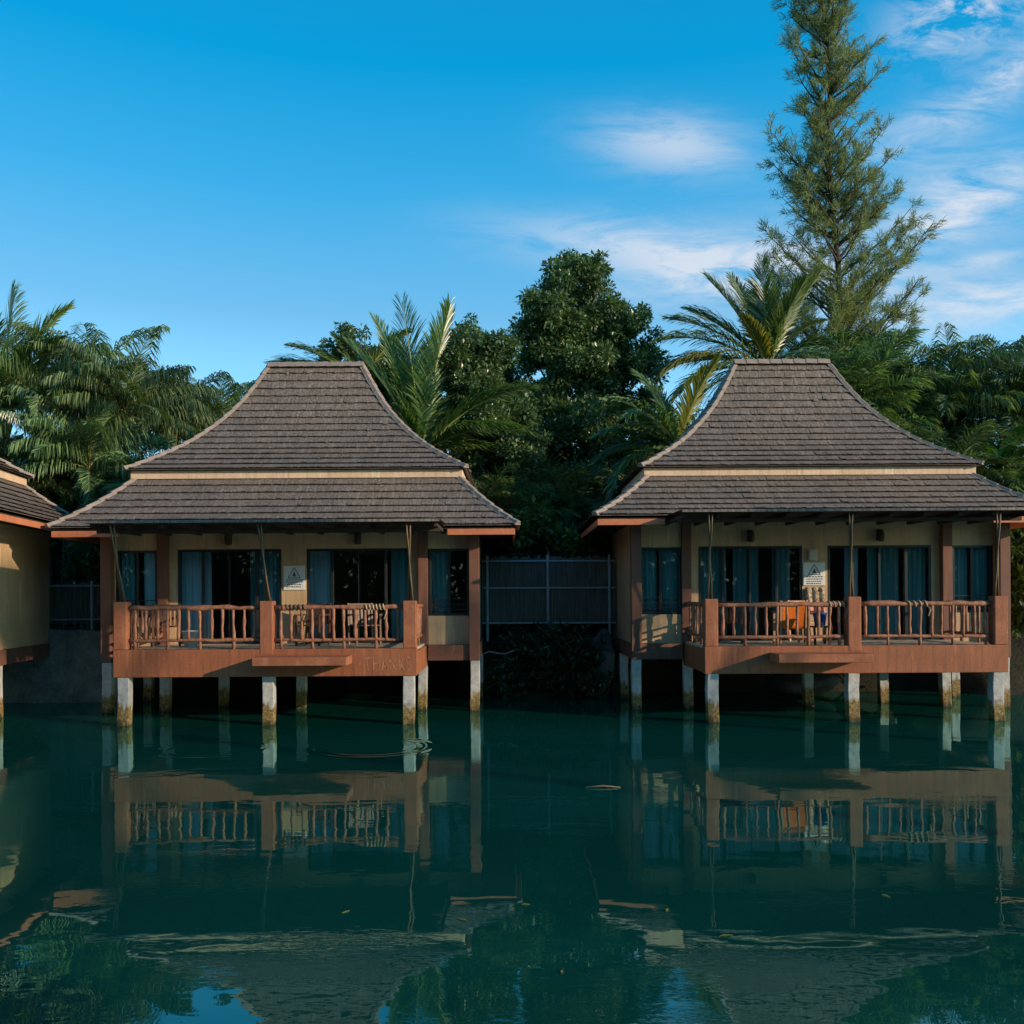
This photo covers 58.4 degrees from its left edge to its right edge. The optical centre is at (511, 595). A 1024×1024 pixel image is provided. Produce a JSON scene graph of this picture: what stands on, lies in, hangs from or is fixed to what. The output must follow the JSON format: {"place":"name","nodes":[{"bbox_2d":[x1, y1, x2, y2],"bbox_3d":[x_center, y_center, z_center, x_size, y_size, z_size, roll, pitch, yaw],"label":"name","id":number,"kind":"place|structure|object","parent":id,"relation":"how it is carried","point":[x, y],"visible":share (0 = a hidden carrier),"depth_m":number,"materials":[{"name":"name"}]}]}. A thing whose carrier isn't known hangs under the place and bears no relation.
{"place":"outdoors","nodes":[
{"label":"outdoors","id":0,"kind":"place"},
{"bbox_2d":[182,631,198,646],"bbox_3d":[-6.595,0.882,18.800,0.362,0.331,0.357,0,0,0],"label":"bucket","id":1,"kind":"object","parent":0,"point":[194,634],"visible":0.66,"depth_m":18.68,"materials":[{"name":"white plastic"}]},
{"bbox_2d":[0,691,1023,1023],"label":"water","id":2,"kind":"structure","parent":0,"point":[196,859],"depth_m":8.47,"materials":[{"name":"teal liquid"}]},
{"bbox_2d":[586,785,619,787],"bbox_3d":[1.165,2.435,11.710,0.442,0.030,0.045,0,0,1],"label":"floating stick","id":3,"kind":"object","parent":2,"relation":"on","point":[602,786],"visible":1,"depth_m":11.70,"materials":[{"name":"brown wood"}]},
{"bbox_2d":[768,673,841,695],"bbox_3d":[6.931,2.067,21.720,1.713,0.624,0.936,0,0,0],"label":"boulder","id":4,"kind":"object","parent":2,"relation":"on","point":[823,683],"visible":0.63,"depth_m":21.43,"materials":[{"name":"grey stone"}]},
{"bbox_2d":[0,0,1023,465],"label":"sky","id":5,"kind":"structure","parent":0,"point":[244,179],"materials":[{"name":"blue"}]},
{"bbox_2d":[56,615,1023,700],"bbox_3d":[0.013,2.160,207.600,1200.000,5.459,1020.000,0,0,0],"label":"ground","id":6,"kind":"structure","parent":0,"point":[657,676],"depth_m":23.89,"materials":[{"name":"soil"}]},
{"bbox_2d":[0,458,69,717],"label":"stilt bungalow","id":7,"kind":"object","parent":6,"relation":"on","point":[27,513],"visible":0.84,"depth_m":20.30,"materials":[{"name":"beige paint"}]},
{"bbox_2d":[0,279,93,445],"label":"coconut palm","id":8,"kind":"object","parent":6,"relation":"on","point":[52,320],"visible":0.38,"depth_m":24.71,"materials":[{"name":"green plant"}]},
{"bbox_2d":[16,455,100,629],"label":"feather palm","id":9,"kind":"object","parent":6,"relation":"on","point":[62,626],"visible":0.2,"depth_m":25.30,"materials":[{"name":"green plant"}]},
{"bbox_2d":[0,422,117,511],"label":"feather palm","id":10,"kind":"object","parent":6,"relation":"on","point":[54,490],"visible":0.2,"depth_m":24.21,"materials":[{"name":"green plant"}]},
{"bbox_2d":[0,324,139,494],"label":"feather palm","id":11,"kind":"object","parent":6,"relation":"on","point":[63,363],"visible":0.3,"depth_m":24.25,"materials":[{"name":"green plant"}]},
{"bbox_2d":[2,629,140,702],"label":"retaining wall","id":12,"kind":"structure","parent":6,"relation":"on","point":[69,670],"depth_m":21.76,"materials":[{"name":"concrete"}]},
{"bbox_2d":[50,581,100,629],"bbox_3d":[-10.790,0.376,23.225,2.817,1.500,0.120,0,0,0],"label":"metal fence","id":13,"kind":"object","parent":6,"relation":"on","point":[72,603],"visible":0.46,"depth_m":23.26,"materials":[{"name":"grey metal"}]},
{"bbox_2d":[57,540,99,629],"bbox_3d":[-11.289,-0.341,24.452,1.525,3.474,1.237,0,0,-22],"label":"leafy shrub","id":14,"kind":"object","parent":6,"relation":"on","point":[81,571],"visible":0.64,"depth_m":24.15,"materials":[{"name":"green plant"}]},
{"bbox_2d":[48,459,118,543],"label":"feather palm","id":15,"kind":"object","parent":6,"relation":"on","point":[65,503],"visible":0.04,"depth_m":24.65,"materials":[{"name":"green plant"}]},
{"bbox_2d":[0,384,172,629],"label":"feather palm","id":16,"kind":"object","parent":6,"relation":"on","point":[75,446],"visible":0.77,"depth_m":23.62,"materials":[{"name":"green plant"}]},
{"bbox_2d":[0,319,189,629],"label":"feather palm","id":17,"kind":"object","parent":6,"relation":"on","point":[95,341],"visible":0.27,"depth_m":24.84,"materials":[{"name":"green plant"}]},
{"bbox_2d":[24,325,219,454],"bbox_3d":[-10.498,-2.670,25.148,4.858,8.781,4.944,0,0,14],"label":"feather palm","id":18,"kind":"object","parent":6,"relation":"on","point":[153,404],"visible":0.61,"depth_m":24.58,"materials":[{"name":"green plant"}]},
{"bbox_2d":[73,438,171,537],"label":"feather palm","id":19,"kind":"object","parent":6,"relation":"on","point":[107,486],"visible":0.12,"depth_m":23.76,"materials":[{"name":"green plant"}]},
{"bbox_2d":[110,351,233,468],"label":"feather palm","id":20,"kind":"object","parent":6,"relation":"on","point":[205,401],"visible":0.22,"depth_m":25.86,"materials":[{"name":"green plant"}]},
{"bbox_2d":[139,375,253,457],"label":"feather palm","id":21,"kind":"object","parent":6,"relation":"on","point":[235,396],"visible":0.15,"depth_m":26.30,"materials":[{"name":"green plant"}]},
{"bbox_2d":[45,361,520,725],"bbox_3d":[-4.765,-0.663,21.375,9.909,10.105,8.790,0,0,0],"label":"stilt bungalow","id":22,"kind":"object","parent":6,"relation":"on","point":[216,527],"visible":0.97,"depth_m":20.00,"materials":[{"name":"brown wood"}]},
{"bbox_2d":[117,550,156,617],"bbox_3d":[-8.152,-0.260,19.997,0.880,1.460,0.175,0,0,0],"label":"window","id":23,"kind":"structure","parent":22,"relation":"in","point":[150,556],"depth_m":20.04,"materials":[{"name":"glass"}]},
{"bbox_2d":[151,604,181,646],"bbox_3d":[-7.250,0.611,19.209,0.590,0.880,0.580,0,0,-20],"label":"wooden chair","id":24,"kind":"object","parent":22,"relation":"on","point":[154,616],"visible":0.59,"depth_m":19.39,"materials":[{"name":"brown wood"}]},
{"bbox_2d":[178,549,281,643],"bbox_3d":[-6.170,0.013,20.097,2.270,2.070,0.175,0,0,0],"label":"sliding door","id":25,"kind":"structure","parent":22,"relation":"in","point":[194,565],"depth_m":20.13,"materials":[{"name":"glass"}]},
{"bbox_2d":[283,566,304,589],"bbox_3d":[-4.753,-0.396,19.985,0.470,0.530,0.026,0,0,0],"label":"warning sign","id":26,"kind":"object","parent":22,"relation":"attached to","point":[294,577],"visible":1,"depth_m":19.98,"materials":[{"name":"white metal"}]},
{"bbox_2d":[281,604,307,619],"bbox_3d":[-4.218,0.311,17.708,0.551,0.309,0.141,0,0,0],"label":"rope","id":27,"kind":"object","parent":22,"relation":"attached to","point":[295,609],"visible":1,"depth_m":17.66,"materials":[{"name":"beige fabric"}]},
{"bbox_2d":[294,603,330,645],"bbox_3d":[-4.194,0.593,19.310,0.590,0.880,0.580,0,0,15],"label":"wooden chair","id":28,"kind":"object","parent":22,"relation":"on","point":[317,620],"visible":0.69,"depth_m":19.46,"materials":[{"name":"brown wood"}]},
{"bbox_2d":[307,548,410,642],"bbox_3d":[-3.350,-0.005,20.097,2.270,2.070,0.175,0,0,0],"label":"sliding door","id":29,"kind":"structure","parent":22,"relation":"in","point":[320,562],"depth_m":20.14,"materials":[{"name":"glass"}]},
{"bbox_2d":[347,603,381,645],"bbox_3d":[-3.102,0.586,19.209,0.590,0.880,0.580,0,0,-30],"label":"wooden chair","id":30,"kind":"object","parent":22,"relation":"on","point":[350,615],"visible":0.7,"depth_m":19.30,"materials":[{"name":"brown wood"}]},
{"bbox_2d":[365,604,386,618],"bbox_3d":[-2.637,0.301,17.708,0.449,0.309,0.141,0,0,0],"label":"rope","id":31,"kind":"object","parent":22,"relation":"attached to","point":[376,608],"visible":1,"depth_m":17.65,"materials":[{"name":"beige fabric"}]},
{"bbox_2d":[429,548,468,615],"bbox_3d":[-1.372,-0.302,19.996,0.880,1.460,0.172,0,0,0],"label":"window","id":32,"kind":"structure","parent":22,"relation":"in","point":[440,598],"depth_m":20.03,"materials":[{"name":"glass"}]},
{"bbox_2d":[482,646,547,653],"bbox_3d":[0.059,1.298,21.930,1.628,0.229,0.032,0,0,9],"label":"hose","id":33,"kind":"object","parent":22,"relation":"attached to","point":[508,652],"visible":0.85,"depth_m":21.95,"materials":[{"name":"black rubber"}]},
{"bbox_2d":[263,328,437,394],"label":"coconut palm","id":34,"kind":"object","parent":6,"relation":"on","point":[373,353],"visible":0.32,"depth_m":28.82,"materials":[{"name":"green plant"}]},
{"bbox_2d":[313,320,446,444],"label":"round tree","id":35,"kind":"object","parent":6,"relation":"on","point":[344,327],"visible":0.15,"depth_m":29.43,"materials":[{"name":"green plant"}]},
{"bbox_2d":[341,292,541,474],"bbox_3d":[-2.318,-3.622,26.196,6.321,9.792,5.203,0,0,0],"label":"coconut palm","id":36,"kind":"object","parent":6,"relation":"on","point":[419,390],"visible":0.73,"depth_m":25.59,"materials":[{"name":"green plant"}]},
{"bbox_2d":[420,312,553,553],"bbox_3d":[-0.803,-3.577,27.665,4.087,9.802,4.608,0,0,0],"label":"round tree","id":37,"kind":"object","parent":6,"relation":"on","point":[474,359],"visible":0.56,"depth_m":26.42,"materials":[{"name":"green plant"}]},
{"bbox_2d":[444,461,580,632],"bbox_3d":[-0.313,-1.083,25.595,4.440,5.123,4.237,0,0,2],"label":"round tree","id":38,"kind":"object","parent":6,"relation":"on","point":[504,496],"visible":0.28,"depth_m":24.84,"materials":[{"name":"green plant"}]},
{"bbox_2d":[19,400,1021,626],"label":"undergrowth","id":39,"kind":"object","parent":6,"relation":"on","point":[56,547],"visible":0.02,"depth_m":28.71,"materials":[{"name":"green plant"}]},
{"bbox_2d":[482,554,615,641],"bbox_3d":[0.931,0.049,23.025,3.362,2.170,0.120,0,0,0],"label":"wooden fence","id":40,"kind":"object","parent":6,"relation":"on","point":[564,607],"visible":0.93,"depth_m":23.05,"materials":[{"name":"grey wood"}]},
{"bbox_2d":[483,618,615,699],"bbox_3d":[0.912,1.660,22.264,3.307,2.244,2.029,0,0,0],"label":"leafy shrub","id":41,"kind":"object","parent":6,"relation":"on","point":[555,639],"visible":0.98,"depth_m":21.88,"materials":[{"name":"green plant"}]},
{"bbox_2d":[493,494,610,630],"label":"round tree","id":42,"kind":"object","parent":6,"relation":"on","point":[573,545],"visible":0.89,"depth_m":23.86,"materials":[{"name":"green plant"}]},
{"bbox_2d":[496,452,619,628],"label":"round tree","id":43,"kind":"object","parent":6,"relation":"on","point":[564,482],"visible":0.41,"depth_m":26.10,"materials":[{"name":"green plant"}]},
{"bbox_2d":[473,357,675,478],"bbox_3d":[2.839,-3.671,33.145,10.501,9.976,5.767,0,0,0],"label":"round tree","id":44,"kind":"object","parent":6,"relation":"on","point":[509,376],"depth_m":31.38,"materials":[{"name":"green plant"}]},
{"bbox_2d":[507,248,678,621],"bbox_3d":[2.541,-4.888,28.848,6.290,12.388,5.136,0,0,0],"label":"round tree","id":45,"kind":"object","parent":6,"relation":"on","point":[584,348],"visible":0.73,"depth_m":28.25,"materials":[{"name":"green plant"}]},
{"bbox_2d":[588,628,614,697],"bbox_3d":[2.145,1.698,22.090,0.673,1.864,0.802,0,0,0],"label":"boulder","id":46,"kind":"object","parent":6,"relation":"on","point":[605,666],"visible":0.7,"depth_m":21.86,"materials":[{"name":"grey stone"}]},
{"bbox_2d":[566,451,661,529],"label":"feather palm","id":47,"kind":"object","parent":6,"relation":"on","point":[606,475],"visible":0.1,"depth_m":25.91,"materials":[{"name":"green plant"}]},
{"bbox_2d":[588,352,722,502],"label":"coconut palm","id":48,"kind":"object","parent":6,"relation":"on","point":[685,418],"visible":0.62,"depth_m":25.07,"materials":[{"name":"green plant"}]},
{"bbox_2d":[640,250,876,419],"bbox_3d":[6.976,-4.423,27.204,6.558,11.281,4.385,0,0,-18],"label":"coconut palm","id":49,"kind":"object","parent":6,"relation":"on","point":[768,327],"visible":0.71,"depth_m":26.69,"materials":[{"name":"green plant"}]},
{"bbox_2d":[577,358,1023,722],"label":"stilt bungalow","id":50,"kind":"object","parent":6,"relation":"on","point":[747,489],"visible":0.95,"depth_m":20.00,"materials":[{"name":"brown wood"}]},
{"bbox_2d":[641,547,680,614],"bbox_3d":[3.228,-0.330,19.997,0.880,1.460,0.175,0,0,0],"label":"window","id":51,"kind":"structure","parent":50,"relation":"in","point":[669,597],"depth_m":20.04,"materials":[{"name":"glass"}]},
{"bbox_2d":[718,601,743,643],"bbox_3d":[4.550,0.539,19.091,0.590,0.880,0.580,0,0,20],"label":"wooden chair","id":52,"kind":"object","parent":50,"relation":"on","point":[740,613],"visible":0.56,"depth_m":18.83,"materials":[{"name":"brown wood"}]},
{"bbox_2d":[698,546,801,640],"bbox_3d":[5.210,-0.057,20.098,2.270,2.070,0.175,0,0,0],"label":"sliding door","id":53,"kind":"structure","parent":50,"relation":"in","point":[745,558],"depth_m":20.14,"materials":[{"name":"glass"}]},
{"bbox_2d":[772,600,807,643],"bbox_3d":[5.753,0.532,18.944,0.590,0.880,0.572,0,0,0],"label":"wooden chair","id":54,"kind":"object","parent":50,"relation":"on","point":[802,620],"visible":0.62,"depth_m":18.70,"materials":[{"name":"brown wood"}]},
{"bbox_2d":[786,600,825,641],"bbox_3d":[6.249,0.529,19.459,0.590,0.880,0.580,0,0,-25],"label":"wooden chair","id":55,"kind":"object","parent":50,"relation":"on","point":[789,633],"visible":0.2,"depth_m":19.37,"materials":[{"name":"brown wood"}]},
{"bbox_2d":[808,550,817,560],"bbox_3d":[6.565,-0.890,19.959,0.190,0.240,0.078,0,0,0],"label":"meter box","id":56,"kind":"object","parent":50,"relation":"attached to","point":[812,555],"visible":1,"depth_m":19.92,"materials":[{"name":"grey plastic"}]},
{"bbox_2d":[803,562,824,585],"bbox_3d":[6.597,-0.480,19.985,0.470,0.500,0.026,0,0,0],"label":"warning sign","id":57,"kind":"object","parent":50,"relation":"attached to","point":[813,573],"visible":1,"depth_m":19.98,"materials":[{"name":"white metal"}]},
{"bbox_2d":[805,587,824,612],"bbox_3d":[6.599,0.085,19.933,0.423,0.551,0.042,0,0,0],"label":"printed cloth","id":58,"kind":"object","parent":50,"relation":"hanging from","point":[814,594],"visible":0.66,"depth_m":19.93,"materials":[{"name":"beige fabric"}]},
{"bbox_2d":[809,626,832,644],"bbox_3d":[6.175,0.784,18.350,0.380,0.370,0.380,0,0,0],"label":"stool","id":59,"kind":"object","parent":50,"relation":"on","point":[825,632],"visible":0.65,"depth_m":18.18,"materials":[{"name":"brown wood"}]},
{"bbox_2d":[812,612,826,625],"bbox_3d":[6.173,0.466,18.350,0.290,0.265,0.286,0,0,0],"label":"bucket","id":60,"kind":"object","parent":59,"relation":"on","point":[823,616],"visible":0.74,"depth_m":18.25,"materials":[{"name":"blue plastic"}]},
{"bbox_2d":[827,601,846,616],"bbox_3d":[6.287,0.247,17.708,0.401,0.309,0.141,0,0,0],"label":"rope","id":61,"kind":"object","parent":50,"relation":"attached to","point":[839,605],"visible":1,"depth_m":17.66,"materials":[{"name":"beige fabric"}]},
{"bbox_2d":[827,545,930,639],"bbox_3d":[8.030,-0.074,20.097,2.270,2.070,0.175,0,0,0],"label":"sliding door","id":62,"kind":"structure","parent":50,"relation":"in","point":[882,560],"depth_m":20.14,"materials":[{"name":"glass"}]},
{"bbox_2d":[905,600,930,615],"bbox_3d":[7.847,0.237,17.708,0.481,0.309,0.141,0,0,0],"label":"rope","id":63,"kind":"object","parent":50,"relation":"attached to","point":[919,601],"visible":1,"depth_m":17.66,"materials":[{"name":"beige fabric"}]},
{"bbox_2d":[952,545,991,612],"bbox_3d":[10.008,-0.371,19.997,0.880,1.460,0.175,0,0,0],"label":"window","id":64,"kind":"structure","parent":50,"relation":"in","point":[980,556],"depth_m":20.04,"materials":[{"name":"glass"}]},
{"bbox_2d":[752,0,949,355],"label":"casuarina tree","id":65,"kind":"object","parent":6,"relation":"on","point":[849,310],"visible":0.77,"depth_m":32.59,"materials":[{"name":"green plant"}]},
{"bbox_2d":[780,324,966,446],"bbox_3d":[9.630,-2.955,25.539,5.349,9.130,5.476,0,0,-34],"label":"feather palm","id":66,"kind":"object","parent":6,"relation":"on","point":[855,375],"visible":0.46,"depth_m":24.36,"materials":[{"name":"green plant"}]},
{"bbox_2d":[837,418,950,466],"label":"feather palm","id":67,"kind":"object","parent":6,"relation":"on","point":[907,427],"visible":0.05,"depth_m":23.49,"materials":[{"name":"green plant"}]},
{"bbox_2d":[845,340,993,444],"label":"feather palm","id":68,"kind":"object","parent":6,"relation":"on","point":[912,364],"visible":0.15,"depth_m":25.05,"materials":[{"name":"green plant"}]},
{"bbox_2d":[869,321,1023,449],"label":"feather palm","id":69,"kind":"object","parent":6,"relation":"on","point":[969,373],"visible":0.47,"depth_m":24.64,"materials":[{"name":"green plant"}]},
{"bbox_2d":[913,333,1023,445],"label":"feather palm","id":70,"kind":"object","parent":6,"relation":"on","point":[957,421],"visible":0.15,"depth_m":25.38,"materials":[{"name":"green plant"}]},
{"bbox_2d":[915,419,1023,540],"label":"feather palm","id":71,"kind":"object","parent":6,"relation":"on","point":[980,435],"visible":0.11,"depth_m":23.32,"materials":[{"name":"green plant"}]},
{"bbox_2d":[945,346,1023,446],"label":"feather palm","id":72,"kind":"object","parent":6,"relation":"on","point":[1014,416],"visible":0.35,"depth_m":24.82,"materials":[{"name":"green plant"}]},
{"bbox_2d":[952,424,1023,486],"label":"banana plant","id":73,"kind":"object","parent":6,"relation":"on","point":[1008,450],"visible":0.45,"depth_m":23.64,"materials":[{"name":"green plant"}]},
{"bbox_2d":[955,430,1023,628],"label":"feather palm","id":74,"kind":"object","parent":6,"relation":"on","point":[1016,488],"visible":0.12,"depth_m":23.80,"materials":[{"name":"green plant"}]},
{"bbox_2d":[1010,527,1023,638],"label":"leafy shrub","id":75,"kind":"object","parent":6,"relation":"on","point":[1017,571],"visible":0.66,"depth_m":21.96,"materials":[{"name":"green plant"}]}
]}

